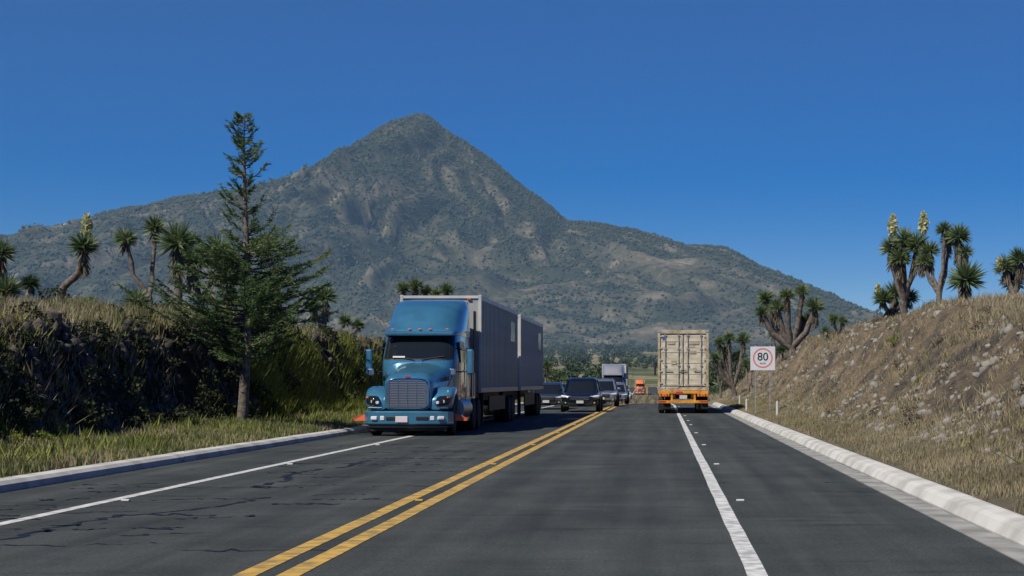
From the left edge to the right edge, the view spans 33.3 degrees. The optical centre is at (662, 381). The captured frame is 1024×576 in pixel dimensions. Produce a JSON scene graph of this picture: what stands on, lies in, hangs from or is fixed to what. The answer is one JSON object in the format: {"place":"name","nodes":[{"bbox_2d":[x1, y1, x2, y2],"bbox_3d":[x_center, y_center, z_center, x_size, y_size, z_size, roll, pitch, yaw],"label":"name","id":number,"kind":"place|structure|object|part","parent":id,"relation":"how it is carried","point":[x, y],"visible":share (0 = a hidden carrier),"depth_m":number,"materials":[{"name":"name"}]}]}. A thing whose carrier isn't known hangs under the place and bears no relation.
{"place":"outdoors","nodes":[
{"label":"outdoors","id":0,"kind":"place"},
{"bbox_2d":[1,114,881,348],"bbox_3d":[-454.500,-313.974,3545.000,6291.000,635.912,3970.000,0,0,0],"label":"mountain","id":1,"kind":"structure","parent":0,"point":[646,264],"depth_m":2928.39,"materials":[{"name":"grey stone"}]},
{"bbox_2d":[0,112,881,346],"bbox_3d":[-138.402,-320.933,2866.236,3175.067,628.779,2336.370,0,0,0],"label":"mountain forest","id":2,"kind":"object","parent":1,"relation":"on","point":[179,199],"visible":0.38,"depth_m":3059.66,"materials":[{"name":"green plant"}]},
{"bbox_2d":[0,387,1023,575],"bbox_3d":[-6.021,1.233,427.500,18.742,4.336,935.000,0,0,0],"label":"road","id":3,"kind":"structure","parent":0,"point":[614,492],"depth_m":19.65,"materials":[{"name":"grey asphalt"}]},
{"bbox_2d":[0,387,767,575],"bbox_3d":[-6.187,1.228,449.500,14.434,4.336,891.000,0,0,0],"label":"road markings","id":4,"kind":"object","parent":3,"relation":"on","point":[751,561],"visible":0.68,"depth_m":19.74,"materials":[{"name":"white paint"}]},
{"bbox_2d":[0,435,873,551],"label":"road cracks","id":5,"kind":"object","parent":3,"relation":"on","point":[286,479],"visible":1,"depth_m":20.71,"materials":[{"name":"black asphalt"}]},
{"bbox_2d":[353,295,542,434],"bbox_3d":[-7.002,-0.632,63.370,3.240,4.285,32.180,0,0,0],"label":"semi truck","id":6,"kind":"object","parent":3,"relation":"on","point":[452,364],"visible":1,"depth_m":50.45,"materials":[{"name":"blue paint"}]},
{"bbox_3d":[-8.256,-0.890,50.459,0.020,0.620,0.950,3,0,0],"label":"side window","id":7,"kind":"part","parent":6,"relation":"part of","materials":[{"name":"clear glass"}]},
{"bbox_3d":[-5.956,-0.890,50.441,0.020,0.620,0.950,-3,0,0],"label":"side window","id":8,"kind":"part","parent":6,"relation":"part of","materials":[{"name":"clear glass"}]},
{"bbox_2d":[528,382,564,405],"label":"suv car","id":9,"kind":"object","parent":3,"relation":"on","point":[550,393],"visible":0.29,"depth_m":94.18,"materials":[{"name":"grey paint"}]},
{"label":"windows","id":10,"kind":"part","parent":9,"relation":"part of","materials":[{"name":"black glass"}]},
{"bbox_2d":[559,377,603,411],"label":"suv car","id":11,"kind":"object","parent":3,"relation":"on","point":[582,392],"visible":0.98,"depth_m":85.70,"materials":[{"name":"black paint"}]},
{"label":"windows","id":12,"kind":"part","parent":11,"relation":"part of","materials":[{"name":"black glass"}]},
{"bbox_2d":[597,378,620,406],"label":"suv car","id":13,"kind":"object","parent":3,"relation":"on","point":[609,393],"visible":0.43,"depth_m":105.20,"materials":[{"name":"silver metal"}]},
{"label":"windows","id":14,"kind":"part","parent":13,"relation":"part of","materials":[{"name":"black glass"}]},
{"bbox_2d":[602,364,627,402],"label":"semi truck","id":15,"kind":"object","parent":3,"relation":"on","point":[618,373],"visible":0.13,"depth_m":178.96,"materials":[{"name":"grey paint"}]},
{"bbox_2d":[603,383,630,404],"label":"suv car","id":16,"kind":"object","parent":3,"relation":"on","point":[623,394],"visible":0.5,"depth_m":120.13,"materials":[{"name":"silver metal"}]},
{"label":"windows","id":17,"kind":"part","parent":16,"relation":"part of","materials":[{"name":"black glass"}]},
{"bbox_2d":[634,380,645,394],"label":"semi truck","id":18,"kind":"object","parent":3,"relation":"on","point":[639,386],"visible":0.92,"depth_m":457.06,"materials":[{"name":"orange paint"}]},
{"bbox_2d":[654,330,708,412],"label":"container truck","id":19,"kind":"object","parent":3,"relation":"on","point":[683,364],"visible":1,"depth_m":81.53,"materials":[{"name":"beige metal"}]},
{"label":"door","id":20,"kind":"part","parent":19,"relation":"part of","materials":[{"name":"white metal"}]},
{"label":"door","id":21,"kind":"part","parent":19,"relation":"part of","materials":[{"name":"white metal"}]},
{"bbox_2d":[709,405,1023,564],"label":"gutter","id":22,"kind":"object","parent":3,"relation":"on","point":[1008,548],"visible":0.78,"depth_m":20.63,"materials":[{"name":"concrete"}]},
{"bbox_2d":[0,296,1023,515],"bbox_3d":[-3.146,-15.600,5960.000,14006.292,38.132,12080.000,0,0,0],"label":"ground","id":23,"kind":"structure","parent":0,"point":[186,369],"depth_m":47.88,"materials":[{"name":"soil"}]},
{"bbox_2d":[0,238,18,278],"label":"yucca tree","id":24,"kind":"object","parent":23,"relation":"on","point":[5,251],"visible":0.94,"depth_m":49.83,"materials":[{"name":"green plant"}]},
{"bbox_2d":[0,272,26,299],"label":"yucca tree","id":25,"kind":"object","parent":23,"relation":"on","point":[8,285],"visible":0.74,"depth_m":46.65,"materials":[{"name":"green plant"}]},
{"bbox_2d":[18,272,44,298],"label":"yucca tree","id":26,"kind":"object","parent":23,"relation":"on","point":[32,284],"visible":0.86,"depth_m":50.21,"materials":[{"name":"green plant"}]},
{"bbox_2d":[55,212,102,299],"bbox_3d":[-17.819,-3.568,51.741,1.872,3.336,1.147,0,0,44],"label":"yucca tree","id":27,"kind":"object","parent":23,"relation":"on","point":[84,246],"visible":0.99,"depth_m":51.50,"materials":[{"name":"green plant"}]},
{"bbox_2d":[0,306,270,440],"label":"bank weeds","id":28,"kind":"object","parent":23,"relation":"on","point":[125,373],"visible":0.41,"depth_m":37.27,"materials":[{"name":"green plant"}]},
{"bbox_2d":[119,286,152,311],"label":"yucca tree","id":29,"kind":"object","parent":23,"relation":"on","point":[129,298],"visible":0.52,"depth_m":49.26,"materials":[{"name":"green plant"}]},
{"bbox_2d":[112,214,167,304],"bbox_3d":[-16.938,-3.619,55.212,2.072,3.904,1.230,0,0,-45],"label":"yucca tree","id":30,"kind":"object","parent":23,"relation":"on","point":[127,239],"visible":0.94,"depth_m":55.02,"materials":[{"name":"green plant"}]},
{"bbox_2d":[152,217,201,305],"bbox_3d":[-15.413,-3.508,53.951,1.683,3.548,1.797,0,0,0],"label":"yucca tree","id":31,"kind":"object","parent":23,"relation":"on","point":[169,241],"visible":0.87,"depth_m":53.82,"materials":[{"name":"green plant"}]},
{"bbox_2d":[0,307,362,439],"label":"grass","id":32,"kind":"structure","parent":23,"relation":"on","point":[80,371],"depth_m":37.39,"materials":[{"name":"green plant"}]},
{"bbox_2d":[0,375,364,444],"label":"shrubs","id":33,"kind":"object","parent":23,"relation":"on","point":[49,436],"visible":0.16,"depth_m":34.77,"materials":[{"name":"green plant"}]},
{"bbox_2d":[0,361,368,477],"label":"verge grass","id":34,"kind":"structure","parent":23,"relation":"on","point":[207,443],"depth_m":36.32,"materials":[{"name":"green plant"}]},
{"bbox_2d":[0,296,377,338],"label":"shrubs","id":35,"kind":"object","parent":23,"relation":"on","point":[91,298],"visible":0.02,"depth_m":51.73,"materials":[{"name":"green plant"}]},
{"bbox_2d":[0,308,381,437],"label":"shrubs","id":36,"kind":"object","parent":23,"relation":"on","point":[79,346],"visible":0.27,"depth_m":41.68,"materials":[{"name":"green plant"}]},
{"bbox_2d":[0,301,382,444],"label":"shrubs","id":37,"kind":"object","parent":23,"relation":"on","point":[34,408],"visible":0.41,"depth_m":42.33,"materials":[{"name":"green plant"}]},
{"bbox_2d":[0,291,385,363],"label":"plateau grass","id":38,"kind":"structure","parent":23,"relation":"on","point":[40,306],"depth_m":44.41,"materials":[{"name":"brown plant"}]},
{"bbox_2d":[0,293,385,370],"bbox_3d":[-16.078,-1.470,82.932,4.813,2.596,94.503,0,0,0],"label":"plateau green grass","id":39,"kind":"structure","parent":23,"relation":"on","point":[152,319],"depth_m":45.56,"materials":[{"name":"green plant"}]},
{"bbox_2d":[0,284,385,344],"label":"shrubs","id":40,"kind":"object","parent":23,"relation":"on","point":[41,294],"visible":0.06,"depth_m":45.78,"materials":[{"name":"green plant"}]},
{"bbox_2d":[181,232,238,307],"bbox_3d":[-15.335,-3.410,56.920,2.325,3.390,1.575,0,0,0],"label":"yucca tree","id":41,"kind":"object","parent":23,"relation":"on","point":[187,262],"visible":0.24,"depth_m":56.82,"materials":[{"name":"green plant"}]},
{"bbox_2d":[114,110,338,420],"bbox_3d":[-12.363,-3.193,48.783,5.975,9.220,5.456,0,0,0],"label":"conifer tree","id":42,"kind":"object","parent":23,"relation":"on","point":[259,295],"visible":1,"depth_m":48.37,"materials":[{"name":"green plant"}]},
{"bbox_2d":[216,274,239,313],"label":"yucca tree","id":43,"kind":"object","parent":23,"relation":"on","point":[229,285],"visible":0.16,"depth_m":61.70,"materials":[{"name":"green plant"}]},
{"bbox_2d":[0,402,523,492],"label":"kerb","id":44,"kind":"structure","parent":23,"relation":"on","point":[18,482],"depth_m":30.17,"materials":[{"name":"concrete"}]},
{"bbox_2d":[265,289,288,319],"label":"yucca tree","id":45,"kind":"object","parent":23,"relation":"on","point":[280,291],"visible":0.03,"depth_m":65.83,"materials":[{"name":"green plant"}]},
{"bbox_2d":[222,311,382,419],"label":"bank weeds","id":46,"kind":"object","parent":23,"relation":"on","point":[303,360],"visible":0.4,"depth_m":62.82,"materials":[{"name":"green plant"}]},
{"bbox_2d":[301,284,338,327],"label":"yucca tree","id":47,"kind":"object","parent":23,"relation":"on","point":[328,293],"visible":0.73,"depth_m":78.17,"materials":[{"name":"green plant"}]},
{"bbox_2d":[338,313,365,336],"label":"yucca tree","id":48,"kind":"object","parent":23,"relation":"on","point":[357,325],"visible":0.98,"depth_m":82.42,"materials":[{"name":"green plant"}]},
{"bbox_2d":[396,277,433,295],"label":"yucca tree","id":49,"kind":"object","parent":23,"relation":"on","point":[415,286],"visible":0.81,"depth_m":99.77,"materials":[{"name":"green plant"}]},
{"bbox_2d":[430,281,455,295],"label":"yucca tree","id":50,"kind":"object","parent":23,"relation":"on","point":[445,288],"visible":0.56,"depth_m":103.49,"materials":[{"name":"green plant"}]},
{"bbox_2d":[543,359,553,381],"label":"yucca tree","id":51,"kind":"object","parent":23,"relation":"on","point":[548,367],"visible":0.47,"depth_m":150.16,"materials":[{"name":"green plant"}]},
{"bbox_2d":[527,375,742,394],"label":"roadside bushes","id":52,"kind":"object","parent":23,"relation":"on","point":[713,390],"visible":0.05,"depth_m":233.31,"materials":[{"name":"green plant"}]},
{"bbox_2d":[521,370,759,403],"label":"field grass","id":53,"kind":"structure","parent":23,"relation":"on","point":[634,400],"depth_m":169.25,"materials":[{"name":"green plant"}]},
{"bbox_2d":[543,341,779,388],"bbox_3d":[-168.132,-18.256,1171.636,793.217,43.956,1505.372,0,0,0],"label":"distant trees","id":54,"kind":"object","parent":23,"relation":"on","point":[579,350],"visible":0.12,"depth_m":1019.05,"materials":[{"name":"green plant"}]},
{"bbox_2d":[713,359,723,396],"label":"yucca tree","id":55,"kind":"object","parent":23,"relation":"on","point":[720,385],"visible":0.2,"depth_m":159.88,"materials":[{"name":"green plant"}]},
{"bbox_2d":[709,330,751,398],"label":"yucca tree","id":56,"kind":"object","parent":23,"relation":"on","point":[738,356],"visible":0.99,"depth_m":131.69,"materials":[{"name":"green plant"}]},
{"bbox_2d":[745,399,747,410],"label":"marker post","id":57,"kind":"object","parent":23,"relation":"on","point":[746,404],"visible":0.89,"depth_m":78.96,"materials":[{"name":"white plastic"}]},
{"bbox_2d":[741,357,754,392],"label":"yucca tree","id":58,"kind":"object","parent":23,"relation":"on","point":[745,363],"visible":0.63,"depth_m":118.36,"materials":[{"name":"green plant"}]},
{"bbox_2d":[750,345,774,412],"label":"speed limit sign","id":59,"kind":"object","parent":23,"relation":"on","point":[762,358],"visible":0.98,"depth_m":69.99,"materials":[{"name":"white metal"}]},
{"bbox_2d":[768,333,776,360],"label":"yucca tree","id":60,"kind":"object","parent":23,"relation":"on","point":[773,341],"visible":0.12,"depth_m":109.92,"materials":[{"name":"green plant"}]},
{"bbox_2d":[776,401,778,414],"bbox_3d":[4.250,1.030,63.000,0.116,0.660,0.113,0,0,0],"label":"marker post","id":61,"kind":"object","parent":23,"relation":"on","point":[777,407],"visible":0.88,"depth_m":62.96,"materials":[{"name":"white plastic"}]},
{"bbox_2d":[775,343,786,362],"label":"yucca tree","id":62,"kind":"object","parent":23,"relation":"on","point":[780,349],"visible":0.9,"depth_m":104.16,"materials":[{"name":"green plant"}]},
{"bbox_2d":[752,283,826,360],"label":"yucca tree","id":63,"kind":"object","parent":23,"relation":"on","point":[788,340],"visible":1,"depth_m":97.64,"materials":[{"name":"green plant"}]},
{"bbox_2d":[820,326,831,339],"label":"yucca tree","id":64,"kind":"object","parent":23,"relation":"on","point":[825,331],"visible":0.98,"depth_m":92.32,"materials":[{"name":"green plant"}]},
{"bbox_2d":[826,313,847,335],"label":"yucca tree","id":65,"kind":"object","parent":23,"relation":"on","point":[842,320],"visible":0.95,"depth_m":87.67,"materials":[{"name":"green plant"}]},
{"bbox_2d":[712,402,1023,546],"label":"kerb","id":66,"kind":"structure","parent":23,"relation":"on","point":[1001,522],"depth_m":22.45,"materials":[{"name":"concrete"}]},
{"bbox_2d":[718,382,1023,512],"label":"verge dry grass","id":67,"kind":"structure","parent":23,"relation":"on","point":[998,480],"depth_m":30.23,"materials":[{"name":"beige plant"}]},
{"bbox_2d":[724,295,1023,442],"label":"slope dry grass","id":68,"kind":"structure","parent":23,"relation":"on","point":[987,334],"depth_m":44.57,"materials":[{"name":"beige plant"}]},
{"bbox_2d":[732,303,1023,462],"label":"rocks","id":69,"kind":"object","parent":23,"relation":"on","point":[1006,330],"visible":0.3,"depth_m":41.69,"materials":[{"name":"grey stone"}]},
{"bbox_2d":[737,296,1023,425],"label":"dry shrubs","id":70,"kind":"object","parent":23,"relation":"on","point":[909,417],"visible":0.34,"depth_m":45.52,"materials":[{"name":"beige plant"}]},
{"bbox_2d":[829,300,932,386],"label":"shrubs","id":71,"kind":"object","parent":23,"relation":"on","point":[891,340],"visible":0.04,"depth_m":56.90,"materials":[{"name":"green plant"}]},
{"bbox_2d":[740,303,1023,464],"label":"slope weeds","id":72,"kind":"object","parent":23,"relation":"on","point":[965,444],"visible":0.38,"depth_m":47.91,"materials":[{"name":"beige plant"}]},
{"bbox_2d":[870,279,920,317],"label":"yucca tree","id":73,"kind":"object","parent":23,"relation":"on","point":[889,296],"visible":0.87,"depth_m":67.47,"materials":[{"name":"green plant"}]},
{"bbox_2d":[878,211,931,314],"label":"yucca tree","id":74,"kind":"object","parent":23,"relation":"on","point":[898,258],"visible":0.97,"depth_m":65.65,"materials":[{"name":"green plant"}]},
{"bbox_2d":[802,287,1023,343],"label":"hilltop dry grass","id":75,"kind":"structure","parent":23,"relation":"on","point":[1014,304],"depth_m":51.93,"materials":[{"name":"beige plant"}]},
{"bbox_2d":[914,220,954,300],"bbox_3d":[10.386,-4.194,64.525,1.783,4.024,1.259,0,0,12],"label":"yucca tree","id":76,"kind":"object","parent":23,"relation":"on","point":[925,257],"visible":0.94,"depth_m":64.35,"materials":[{"name":"green plant"}]},
{"bbox_2d":[943,221,974,295],"bbox_3d":[11.081,-4.149,63.559,1.196,3.841,1.303,0,0,-22],"label":"yucca tree","id":77,"kind":"object","parent":23,"relation":"on","point":[958,236],"visible":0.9,"depth_m":63.43,"materials":[{"name":"green plant"}]},
{"bbox_2d":[945,257,987,300],"bbox_3d":[10.846,-3.455,60.866,1.760,2.124,1.738,0,0,0],"label":"yucca tree","id":78,"kind":"object","parent":23,"relation":"on","point":[962,273],"visible":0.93,"depth_m":60.69,"materials":[{"name":"green plant"}]},
{"bbox_2d":[990,245,1023,295],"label":"yucca tree","id":79,"kind":"object","parent":23,"relation":"on","point":[1011,280],"visible":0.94,"depth_m":57.93,"materials":[{"name":"green plant"}]},
{"bbox_2d":[0,0,1023,314],"label":"sky","id":80,"kind":"structure","parent":0,"point":[788,136],"materials":[{"name":"blue"}]},
{"bbox_2d":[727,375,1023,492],"bbox_3d":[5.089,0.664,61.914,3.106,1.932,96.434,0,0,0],"label":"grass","id":81,"kind":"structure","parent":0,"point":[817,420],"depth_m":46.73,"materials":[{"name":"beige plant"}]}
]}

